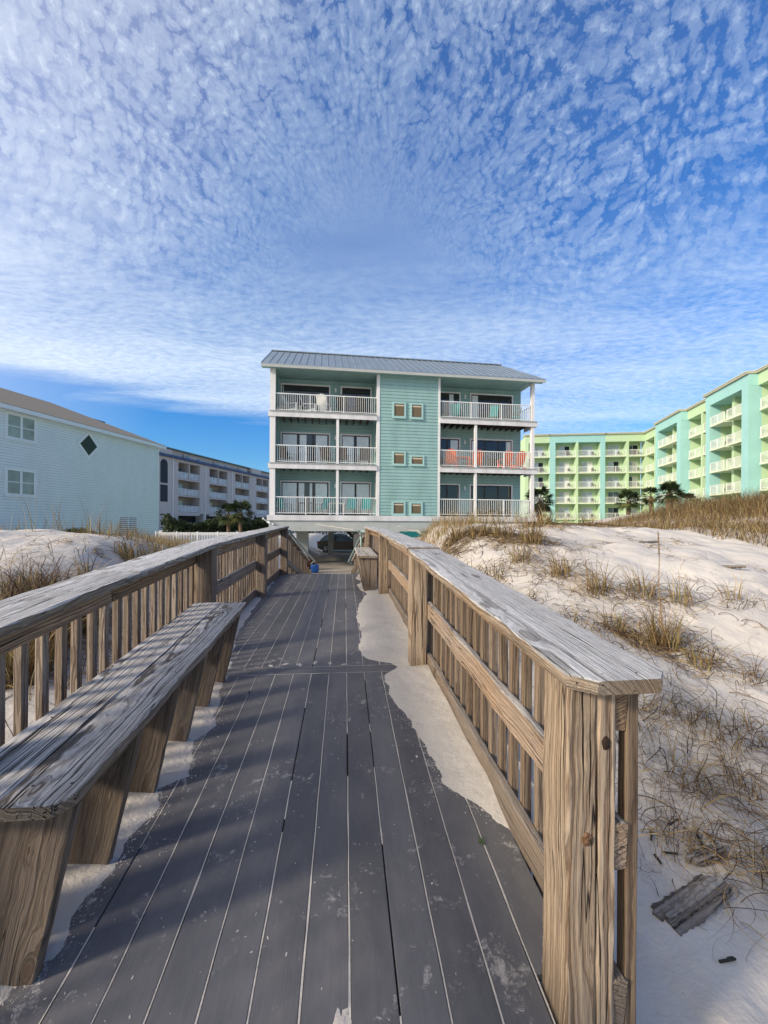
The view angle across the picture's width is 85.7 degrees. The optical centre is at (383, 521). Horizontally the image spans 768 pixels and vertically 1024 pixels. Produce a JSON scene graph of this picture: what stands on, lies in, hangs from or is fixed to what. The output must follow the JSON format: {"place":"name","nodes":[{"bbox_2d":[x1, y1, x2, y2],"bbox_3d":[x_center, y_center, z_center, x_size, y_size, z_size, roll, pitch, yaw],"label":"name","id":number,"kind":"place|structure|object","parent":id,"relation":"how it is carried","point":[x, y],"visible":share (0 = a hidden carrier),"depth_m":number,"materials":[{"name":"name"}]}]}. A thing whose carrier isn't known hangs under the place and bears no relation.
{"place":"outdoors","nodes":[
{"label":"outdoors","id":0,"kind":"place"},
{"bbox_2d":[0,510,200,545],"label":"dune grass","id":1,"kind":"structure","parent":0,"point":[186,540],"depth_m":8.70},
{"bbox_2d":[90,517,185,551],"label":"dune grass","id":2,"kind":"structure","parent":0,"point":[170,544],"depth_m":7.70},
{"bbox_2d":[312,551,354,573],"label":"garage floor","id":3,"kind":"structure","parent":0,"point":[335,562],"depth_m":26.48,"materials":[{"name":"concrete"}]},
{"bbox_2d":[317,533,354,552],"bbox_3d":[-3.695,1.868,36.555,4.360,1.610,1.955,0,0,-8],"label":"parked car","id":4,"kind":"object","parent":3,"relation":"on","point":[342,541],"visible":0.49,"depth_m":35.67,"materials":[{"name":"grey paint"}]},
{"bbox_2d":[0,512,767,1023],"bbox_3d":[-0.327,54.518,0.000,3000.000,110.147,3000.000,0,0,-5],"label":"ground","id":5,"kind":"structure","parent":0,"point":[684,978],"depth_m":3.40,"materials":[{"name":"sand"}]},
{"bbox_2d":[0,582,98,738],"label":"grass clump","id":6,"kind":"object","parent":5,"relation":"on","point":[8,663],"visible":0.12,"depth_m":3.65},
{"bbox_2d":[0,535,157,734],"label":"grass clump","id":7,"kind":"object","parent":5,"relation":"on","point":[21,581],"visible":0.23,"depth_m":4.50,"materials":[{"name":"plant"}]},
{"bbox_2d":[0,537,157,690],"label":"grass clump","id":8,"kind":"object","parent":5,"relation":"on","point":[84,628],"visible":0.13,"depth_m":4.65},
{"bbox_2d":[0,388,166,538],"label":"mint house","id":9,"kind":"structure","parent":5,"relation":"on","point":[95,465],"depth_m":25.13,"materials":[{"name":"paint"}]},
{"bbox_2d":[4,410,38,444],"bbox_3d":[-19.274,-4.961,22.043,0.070,1.470,1.760,0,0,9],"label":"window","id":10,"kind":"structure","parent":9,"relation":"in","point":[18,427],"depth_m":21.97,"materials":[{"name":"white glass"}]},
{"bbox_2d":[4,467,38,497],"bbox_3d":[-19.292,-2.041,22.043,0.070,1.530,1.760,0,0,9],"label":"window","id":11,"kind":"structure","parent":9,"relation":"in","point":[23,482],"depth_m":21.98,"materials":[{"name":"white glass"}]},
{"bbox_2d":[76,431,99,458],"bbox_3d":[-18.635,-4.812,26.116,0.040,1.800,1.720,0,0,9],"label":"diamond window","id":12,"kind":"structure","parent":9,"relation":"in","point":[87,443],"depth_m":26.08,"materials":[{"name":"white glass"}]},
{"bbox_2d":[62,549,122,601],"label":"grass clump","id":13,"kind":"object","parent":5,"relation":"on","point":[87,568],"visible":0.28,"depth_m":5.27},
{"bbox_2d":[30,530,157,592],"bbox_3d":[-3.923,0.758,6.533,2.617,1.240,2.206,0,0,37],"label":"grass clump","id":14,"kind":"object","parent":5,"relation":"on","point":[129,552],"visible":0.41,"depth_m":6.41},
{"bbox_2d":[96,532,163,561],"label":"grass clump","id":15,"kind":"object","parent":5,"relation":"on","point":[145,551],"visible":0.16,"depth_m":7.08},
{"bbox_2d":[0,526,288,746],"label":"railing","id":16,"kind":"object","parent":5,"relation":"on","point":[240,567],"visible":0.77,"depth_m":2.49,"materials":[{"name":"wood"}]},
{"bbox_2d":[155,531,240,543],"bbox_3d":[-7.936,1.132,19.738,5.525,1.300,0.060,0,0,-10],"label":"picket fence","id":17,"kind":"object","parent":5,"relation":"on","point":[156,533],"visible":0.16,"depth_m":19.55,"materials":[{"name":"white wood"}]},
{"bbox_2d":[159,447,268,529],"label":"condominium","id":18,"kind":"structure","parent":5,"relation":"on","point":[195,488],"depth_m":79.13,"materials":[{"name":"beige paint"}]},
{"bbox_2d":[160,459,167,482],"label":"arched window","id":19,"kind":"structure","parent":18,"relation":"in","point":[163,465],"depth_m":68.33,"materials":[{"name":"black glass"}]},
{"bbox_2d":[160,484,167,501],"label":"stair window","id":20,"kind":"structure","parent":18,"relation":"in","point":[163,488],"depth_m":68.36,"materials":[{"name":"blue glass"}]},
{"bbox_2d":[160,513,268,531],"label":"hedge","id":21,"kind":"object","parent":5,"relation":"on","point":[170,523],"visible":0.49,"depth_m":49.68,"materials":[{"name":"green plant"}]},
{"bbox_2d":[213,502,241,531],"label":"palm tree","id":22,"kind":"object","parent":5,"relation":"on","point":[224,519],"visible":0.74,"depth_m":46.04,"materials":[{"name":"green plant"}]},
{"bbox_2d":[227,499,254,531],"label":"palm tree","id":23,"kind":"object","parent":5,"relation":"on","point":[239,516],"visible":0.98,"depth_m":45.26,"materials":[{"name":"green plant"}]},
{"bbox_2d":[0,574,555,1023],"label":"boardwalk","id":24,"kind":"structure","parent":5,"relation":"on","point":[156,922],"depth_m":1.58,"materials":[{"name":"wood"}]},
{"bbox_2d":[0,602,246,985],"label":"bench","id":25,"kind":"object","parent":24,"relation":"on","point":[79,765],"visible":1,"depth_m":1.61,"materials":[{"name":"wood"}]},
{"bbox_2d":[0,581,273,1005],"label":"sand drift","id":26,"kind":"object","parent":24,"relation":"on","point":[81,882],"visible":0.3,"depth_m":1.87,"materials":[{"name":"sand"}]},
{"bbox_2d":[2,601,496,1023],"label":"spilled sand","id":27,"kind":"structure","parent":24,"relation":"on","point":[343,1018],"depth_m":1.50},
{"bbox_2d":[354,547,377,590],"bbox_3d":[-0.368,0.870,7.831,0.348,0.651,1.902,0,0,-5],"label":"bench","id":28,"kind":"object","parent":24,"relation":"on","point":[367,557],"visible":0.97,"depth_m":6.93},
{"bbox_2d":[356,574,533,837],"bbox_3d":[0.031,1.242,5.247,0.830,0.319,7.340,0,0,-5],"label":"sand drift","id":29,"kind":"object","parent":24,"relation":"on","point":[416,694],"visible":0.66,"depth_m":2.86,"materials":[{"name":"sand"}]},
{"bbox_2d":[223,527,411,536],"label":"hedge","id":30,"kind":"object","parent":5,"relation":"on","point":[353,532],"visible":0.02,"depth_m":66.89,"materials":[{"name":"green plant"}]},
{"bbox_2d":[364,527,390,585],"bbox_3d":[-0.107,0.820,7.861,0.357,1.418,2.302,0,0,-8],"label":"railing","id":31,"kind":"object","parent":5,"relation":"on","point":[371,538],"visible":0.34,"depth_m":8.37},
{"bbox_2d":[348,530,364,573],"bbox_3d":[-0.699,1.386,10.731,0.206,2.406,3.736,0,0,-9],"label":"stair railing","id":32,"kind":"object","parent":31,"relation":"attached to","point":[355,568],"visible":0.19,"depth_m":10.50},
{"bbox_2d":[0,524,767,794],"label":"dry stems","id":33,"kind":"object","parent":5,"relation":"on","point":[576,592],"visible":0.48,"depth_m":5.71,"materials":[{"name":"brown plant"}]},
{"bbox_2d":[425,512,478,552],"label":"dune grass","id":34,"kind":"structure","parent":5,"relation":"on","point":[445,531],"depth_m":9.49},
{"bbox_2d":[437,517,508,555],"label":"grass clump","id":35,"kind":"object","parent":5,"relation":"on","point":[454,536],"visible":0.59,"depth_m":8.41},
{"bbox_2d":[441,517,520,557],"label":"grass clump","id":36,"kind":"object","parent":5,"relation":"on","point":[473,532],"visible":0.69,"depth_m":8.00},
{"bbox_2d":[474,556,548,588],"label":"grass clump","id":37,"kind":"object","parent":5,"relation":"on","point":[497,571],"visible":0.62,"depth_m":6.07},
{"bbox_2d":[462,509,575,553],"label":"grass clump","id":38,"kind":"object","parent":5,"relation":"on","point":[502,533],"visible":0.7,"depth_m":7.76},
{"bbox_2d":[378,531,662,1023],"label":"railing","id":39,"kind":"object","parent":5,"relation":"on","point":[577,842],"visible":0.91,"depth_m":1.24,"materials":[{"name":"wood"}]},
{"bbox_2d":[486,534,560,594],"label":"grass clump","id":40,"kind":"object","parent":5,"relation":"on","point":[518,555],"visible":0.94,"depth_m":6.43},
{"bbox_2d":[465,511,596,563],"bbox_3d":[2.568,0.226,7.415,2.222,0.992,1.886,0,0,27],"label":"grass clump","id":41,"kind":"object","parent":5,"relation":"on","point":[531,538],"visible":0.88,"depth_m":7.17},
{"bbox_2d":[524,486,556,519],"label":"palm tree","id":42,"kind":"object","parent":5,"relation":"on","point":[537,492],"visible":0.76,"depth_m":41.29,"materials":[{"name":"green plant"}]},
{"bbox_2d":[521,579,584,609],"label":"grass clump","id":43,"kind":"object","parent":5,"relation":"on","point":[534,594],"visible":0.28,"depth_m":5.19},
{"bbox_2d":[509,504,596,533],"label":"grass clump","id":44,"kind":"object","parent":5,"relation":"on","point":[547,521],"visible":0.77,"depth_m":9.14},
{"bbox_2d":[514,546,605,595],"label":"grass clump","id":45,"kind":"object","parent":5,"relation":"on","point":[556,572],"visible":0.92,"depth_m":5.84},
{"bbox_2d":[535,551,663,628],"bbox_3d":[2.783,0.789,5.268,1.273,0.837,1.255,0,0,-28],"label":"grass clump","id":46,"kind":"object","parent":5,"relation":"on","point":[597,585],"visible":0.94,"depth_m":5.25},
{"bbox_2d":[563,516,636,527],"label":"grass clump","id":47,"kind":"object","parent":5,"relation":"on","point":[597,523],"visible":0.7,"depth_m":9.87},
{"bbox_2d":[542,599,669,664],"bbox_3d":[2.092,1.149,4.531,1.032,0.490,1.810,0,0,-44],"label":"grass clump","id":48,"kind":"object","parent":5,"relation":"on","point":[575,614],"visible":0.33,"depth_m":4.55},
{"bbox_2d":[614,488,643,514],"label":"palm tree","id":49,"kind":"object","parent":5,"relation":"on","point":[628,504],"visible":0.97,"depth_m":44.39,"materials":[{"name":"green plant"}]},
{"bbox_2d":[562,595,713,675],"bbox_3d":[2.521,1.089,4.380,1.467,0.569,1.574,0,0,-44],"label":"grass clump","id":50,"kind":"object","parent":5,"relation":"on","point":[621,630],"visible":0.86,"depth_m":4.42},
{"bbox_2d":[520,364,767,522],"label":"hotel","id":51,"kind":"structure","parent":5,"relation":"on","point":[698,449],"depth_m":66.23,"materials":[{"name":"green paint"}]},
{"bbox_2d":[534,477,542,487],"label":"balcony door","id":52,"kind":"structure","parent":51,"relation":"in","point":[538,481],"depth_m":80.90,"materials":[{"name":"white paint"}]},
{"bbox_2d":[582,492,591,502],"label":"balcony door","id":53,"kind":"structure","parent":51,"relation":"in","point":[586,496],"depth_m":79.67,"materials":[{"name":"white paint"}]},
{"bbox_2d":[582,477,591,486],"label":"balcony door","id":54,"kind":"structure","parent":51,"relation":"in","point":[586,481],"depth_m":79.67,"materials":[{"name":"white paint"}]},
{"bbox_2d":[583,564,704,644],"bbox_3d":[3.268,0.877,5.268,1.472,0.810,1.551,0,0,-44],"label":"grass clump","id":55,"kind":"object","parent":5,"relation":"on","point":[652,592],"visible":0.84,"depth_m":5.20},
{"bbox_2d":[640,486,659,509],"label":"palm tree","id":56,"kind":"object","parent":5,"relation":"on","point":[649,500],"visible":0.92,"depth_m":48.02,"materials":[{"name":"green plant"}]},
{"bbox_2d":[657,531,662,647],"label":"seed stalk","id":57,"kind":"object","parent":5,"relation":"on","point":[658,545],"visible":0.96,"depth_m":4.19,"materials":[{"name":"plant"}]},
{"bbox_2d":[655,480,685,505],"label":"palm tree","id":58,"kind":"object","parent":5,"relation":"on","point":[672,488],"visible":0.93,"depth_m":44.63,"materials":[{"name":"green plant"}]},
{"bbox_2d":[592,592,766,690],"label":"grass clump","id":59,"kind":"object","parent":5,"relation":"on","point":[655,638],"visible":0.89,"depth_m":4.19,"materials":[{"name":"plant"}]},
{"bbox_2d":[601,483,767,546],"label":"dune grass","id":60,"kind":"structure","parent":5,"relation":"on","point":[753,507],"depth_m":13.76,"materials":[{"name":"plant"}]},
{"bbox_2d":[638,656,730,762],"bbox_3d":[2.028,1.407,3.639,1.403,0.418,1.930,0,0,9],"label":"grass clump","id":61,"kind":"object","parent":5,"relation":"on","point":[653,699],"visible":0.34,"depth_m":3.21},
{"bbox_2d":[615,720,767,863],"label":"grass clump","id":62,"kind":"object","parent":5,"relation":"on","point":[706,788],"visible":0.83,"depth_m":2.50,"materials":[{"name":"plant"}]},
{"bbox_2d":[615,707,767,829],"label":"grass clump","id":63,"kind":"object","parent":5,"relation":"on","point":[660,748],"visible":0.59,"depth_m":2.68,"materials":[{"name":"plant"}]},
{"bbox_2d":[615,766,767,964],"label":"grass clump","id":64,"kind":"object","parent":5,"relation":"on","point":[673,832],"visible":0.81,"depth_m":2.10,"materials":[{"name":"plant"}]},
{"bbox_2d":[650,873,733,936],"bbox_3d":[1.348,1.651,1.806,0.433,0.046,0.138,-2,4,-25],"label":"driftwood","id":65,"kind":"object","parent":5,"relation":"on","point":[697,894],"visible":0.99,"depth_m":1.78,"materials":[{"name":"wood"}]},
{"bbox_2d":[616,743,767,898],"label":"grass clump","id":66,"kind":"object","parent":5,"relation":"on","point":[722,826],"visible":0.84,"depth_m":2.13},
{"bbox_2d":[624,626,767,703],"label":"grass clump","id":67,"kind":"object","parent":5,"relation":"on","point":[706,661],"visible":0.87,"depth_m":3.81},
{"bbox_2d":[627,572,764,626],"bbox_3d":[3.683,0.855,5.162,1.179,0.663,1.307,0,0,11],"label":"grass clump","id":68,"kind":"object","parent":5,"relation":"on","point":[685,597],"visible":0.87,"depth_m":5.01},
{"bbox_2d":[638,672,767,794],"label":"grass clump","id":69,"kind":"object","parent":5,"relation":"on","point":[717,737],"visible":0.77,"depth_m":3.01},
{"bbox_2d":[639,780,767,958],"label":"grass clump","id":70,"kind":"object","parent":5,"relation":"on","point":[760,871],"visible":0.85,"depth_m":2.00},
{"bbox_2d":[641,678,767,759],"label":"grass clump","id":71,"kind":"object","parent":5,"relation":"on","point":[674,711],"visible":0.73,"depth_m":3.16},
{"bbox_2d":[684,843,726,866],"bbox_3d":[1.599,1.656,2.060,0.241,0.045,0.080,-2,4,-17],"label":"driftwood","id":72,"kind":"object","parent":5,"relation":"on","point":[697,858],"visible":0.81,"depth_m":2.04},
{"bbox_2d":[651,729,767,850],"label":"grass clump","id":73,"kind":"object","parent":5,"relation":"on","point":[745,785],"visible":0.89,"depth_m":2.53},
{"bbox_2d":[654,677,767,788],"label":"grass clump","id":74,"kind":"object","parent":5,"relation":"on","point":[750,721],"visible":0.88,"depth_m":3.07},
{"bbox_2d":[683,571,767,630],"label":"grass clump","id":75,"kind":"object","parent":5,"relation":"on","point":[739,597],"visible":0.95,"depth_m":5.07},
{"bbox_2d":[683,685,767,781],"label":"grass clump","id":76,"kind":"object","parent":5,"relation":"on","point":[733,732],"visible":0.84,"depth_m":2.89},
{"bbox_2d":[697,648,767,708],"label":"grass clump","id":77,"kind":"object","parent":5,"relation":"on","point":[755,673],"visible":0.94,"depth_m":3.64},
{"bbox_3d":[-1.469,2.001,11.202,1.620,1.440,4.704,0,0,-5],"label":"staircase","id":78,"kind":"object","parent":5,"relation":"on","visible":0},
{"bbox_2d":[288,530,315,573],"bbox_3d":[-2.124,1.375,10.596,0.205,2.403,3.739,0,0,-1],"label":"stair railing","id":79,"kind":"object","parent":78,"relation":"attached to","point":[298,558],"visible":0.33,"depth_m":9.94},
{"bbox_2d":[0,0,767,512],"label":"sky","id":80,"kind":"structure","parent":0,"point":[572,195],"materials":[{"name":"blue"}]},
{"bbox_2d":[261,349,545,557],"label":"apartment house","id":81,"kind":"structure","parent":0,"point":[405,432],"depth_m":24.75,"materials":[{"name":"teal paint"}]},
{"bbox_2d":[278,446,293,462],"bbox_3d":[-5.671,-3.799,23.928,0.592,1.028,0.689,0,0,23],"label":"patio chair","id":82,"kind":"object","parent":81,"relation":"on","point":[282,451],"visible":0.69,"depth_m":23.71,"materials":[{"name":"plastic"}]},
{"bbox_2d":[280,480,329,514],"bbox_3d":[-4.736,-1.416,24.861,2.940,2.065,0.042,0,0,-8],"label":"sliding door","id":83,"kind":"structure","parent":81,"relation":"in","point":[293,488],"depth_m":24.86,"materials":[{"name":"white paint"}]},
{"bbox_2d":[280,431,329,463],"bbox_3d":[-4.719,-4.316,24.861,2.940,2.065,0.042,0,0,-8],"label":"sliding door","id":84,"kind":"structure","parent":81,"relation":"in","point":[286,438],"depth_m":24.84,"materials":[{"name":"white paint"}]},
{"bbox_2d":[281,383,330,411],"bbox_3d":[-4.701,-7.206,24.861,2.940,2.065,0.042,0,0,-8],"label":"sliding door","id":85,"kind":"structure","parent":81,"relation":"in","point":[285,387],"depth_m":24.86,"materials":[{"name":"white paint"}]},
{"bbox_2d":[317,394,332,411],"bbox_3d":[-3.518,-6.731,24.117,0.740,1.130,1.038,0,0,11],"label":"adirondack chair","id":86,"kind":"object","parent":81,"relation":"on","point":[323,404],"visible":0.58,"depth_m":23.82,"materials":[{"name":"white paint"}]},
{"bbox_2d":[320,447,331,463],"bbox_3d":[-3.404,-3.785,24.250,0.592,1.028,0.689,0,0,6],"label":"patio chair","id":87,"kind":"object","parent":81,"relation":"on","point":[322,454],"visible":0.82,"depth_m":24.02,"materials":[{"name":"wicker"}]},
{"bbox_2d":[336,395,348,412],"bbox_3d":[-2.452,-6.725,24.266,0.740,1.130,1.038,0,0,0],"label":"adirondack chair","id":88,"kind":"object","parent":81,"relation":"on","point":[345,404],"visible":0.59,"depth_m":23.94,"materials":[{"name":"plastic"}]},
{"bbox_2d":[339,448,347,459],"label":"patio chair","id":89,"kind":"object","parent":81,"relation":"on","point":[343,455],"visible":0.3,"depth_m":24.15,"materials":[{"name":"wicker"}]},
{"bbox_2d":[344,498,356,514],"bbox_3d":[-1.976,-0.877,24.460,0.592,1.028,0.689,0,0,-20],"label":"patio chair","id":90,"kind":"object","parent":81,"relation":"on","point":[350,504],"visible":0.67,"depth_m":24.23,"materials":[{"name":"teal fabric"}]},
{"bbox_2d":[340,481,370,515],"bbox_3d":[-1.732,-1.398,25.298,1.900,2.065,0.042,0,0,-8],"label":"sliding door","id":91,"kind":"structure","parent":81,"relation":"in","point":[348,489],"depth_m":25.28,"materials":[{"name":"white paint"}]},
{"bbox_2d":[340,434,370,464],"bbox_3d":[-1.715,-4.298,25.298,1.900,2.065,0.042,0,0,-8],"label":"sliding door","id":92,"kind":"structure","parent":81,"relation":"in","point":[347,440],"depth_m":25.29,"materials":[{"name":"white paint"}]},
{"bbox_2d":[341,386,371,413],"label":"sliding door","id":93,"kind":"structure","parent":81,"relation":"in","point":[345,390],"depth_m":25.28,"materials":[{"name":"white paint"}]},
{"bbox_2d":[353,395,365,413],"bbox_3d":[-1.385,-6.718,24.420,0.740,1.130,1.038,0,0,-12],"label":"adirondack chair","id":94,"kind":"object","parent":81,"relation":"on","point":[358,406],"visible":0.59,"depth_m":24.12,"materials":[{"name":"plastic"}]},
{"bbox_2d":[359,448,368,464],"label":"patio chair","id":95,"kind":"object","parent":81,"relation":"on","point":[363,454],"visible":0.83,"depth_m":24.32,"materials":[{"name":"plastic"}]},
{"bbox_2d":[316,524,429,538],"bbox_3d":[2.091,0.579,22.396,11.414,0.808,3.326,0,0,-8],"label":"shade sail","id":96,"kind":"object","parent":81,"relation":"hanging from","point":[413,534],"visible":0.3,"depth_m":22.71,"materials":[{"name":"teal fabric"}]},
{"bbox_2d":[391,501,405,515],"bbox_3d":[0.852,-0.757,24.029,0.860,0.855,0.104,0,0,-8],"label":"window","id":97,"kind":"structure","parent":81,"relation":"in","point":[398,507],"depth_m":24.03,"materials":[{"name":"teal paint"}]},
{"bbox_2d":[392,451,405,465],"bbox_3d":[0.869,-3.657,24.029,0.860,0.875,0.104,0,0,-8],"label":"window","id":98,"kind":"structure","parent":81,"relation":"in","point":[398,457],"depth_m":24.03,"materials":[{"name":"glass"}]},
{"bbox_2d":[392,401,406,418],"bbox_3d":[0.886,-6.462,24.029,0.860,0.965,0.104,0,0,-8],"label":"window","id":99,"kind":"structure","parent":81,"relation":"in","point":[398,408],"depth_m":24.03,"materials":[{"name":"glass"}]},
{"bbox_2d":[409,502,422,515],"bbox_3d":[1.879,-0.736,24.178,0.840,0.825,0.104,0,0,-8],"label":"window","id":100,"kind":"structure","parent":81,"relation":"in","point":[416,508],"depth_m":24.18,"materials":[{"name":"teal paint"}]},
{"bbox_2d":[409,455,424,466],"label":"window","id":101,"kind":"structure","parent":81,"relation":"in","point":[415,460],"depth_m":24.19,"materials":[{"name":"glass"}]},
{"bbox_2d":[410,403,423,419],"bbox_3d":[1.913,-6.436,24.178,0.840,0.965,0.104,0,0,-8],"label":"window","id":102,"kind":"structure","parent":81,"relation":"in","point":[416,409],"depth_m":24.18,"materials":[{"name":"glass"}]},
{"bbox_2d":[440,483,459,515],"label":"sliding door","id":103,"kind":"structure","parent":81,"relation":"in","point":[447,491],"depth_m":26.18,"materials":[{"name":"white paint"}]},
{"bbox_2d":[440,437,459,466],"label":"sliding door","id":104,"kind":"structure","parent":81,"relation":"in","point":[446,443],"depth_m":26.14,"materials":[{"name":"white paint"}]},
{"bbox_2d":[440,391,460,417],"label":"sliding door","id":105,"kind":"structure","parent":81,"relation":"in","point":[445,396],"depth_m":26.15,"materials":[{"name":"white paint"}]},
{"bbox_2d":[444,448,456,466],"bbox_3d":[4.048,-3.796,25.217,0.740,1.130,1.038,0,0,6],"label":"adirondack chair","id":106,"kind":"object","parent":81,"relation":"on","point":[450,458],"visible":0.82,"depth_m":24.91,"materials":[{"name":"orange plastic"}]},
{"bbox_2d":[450,403,460,416],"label":"patio chair","id":107,"kind":"object","parent":81,"relation":"on","point":[453,410],"visible":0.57,"depth_m":25.19,"materials":[{"name":"plastic"}]},
{"bbox_2d":[469,484,512,516],"bbox_3d":[6.867,-1.346,26.548,2.890,2.065,0.042,0,0,-8],"label":"sliding door","id":108,"kind":"structure","parent":81,"relation":"in","point":[484,491],"depth_m":26.58,"materials":[{"name":"white paint"}]},
{"bbox_2d":[470,438,512,467],"bbox_3d":[6.884,-4.246,26.548,2.890,2.065,0.042,0,0,-8],"label":"sliding door","id":109,"kind":"structure","parent":81,"relation":"in","point":[482,444],"depth_m":26.56,"materials":[{"name":"white paint"}]},
{"bbox_2d":[470,393,512,419],"bbox_3d":[6.902,-7.136,26.548,2.890,2.065,0.042,0,0,-8],"label":"sliding door","id":110,"kind":"structure","parent":81,"relation":"in","point":[474,397],"depth_m":26.54,"materials":[{"name":"white paint"}]},
{"bbox_2d":[487,405,498,417],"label":"patio chair","id":111,"kind":"object","parent":81,"relation":"on","point":[493,411],"visible":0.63,"depth_m":25.48,"materials":[{"name":"teal fabric"}]},
{"bbox_2d":[511,451,526,468],"bbox_3d":[8.375,-3.770,25.842,0.740,1.130,1.038,0,0,-12],"label":"adirondack chair","id":112,"kind":"object","parent":81,"relation":"on","point":[517,461],"visible":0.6,"depth_m":25.54,"materials":[{"name":"orange plastic"}]},
{"bbox_2d":[413,504,613,542],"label":"dune grass","id":113,"kind":"structure","parent":0,"point":[433,525],"depth_m":10.76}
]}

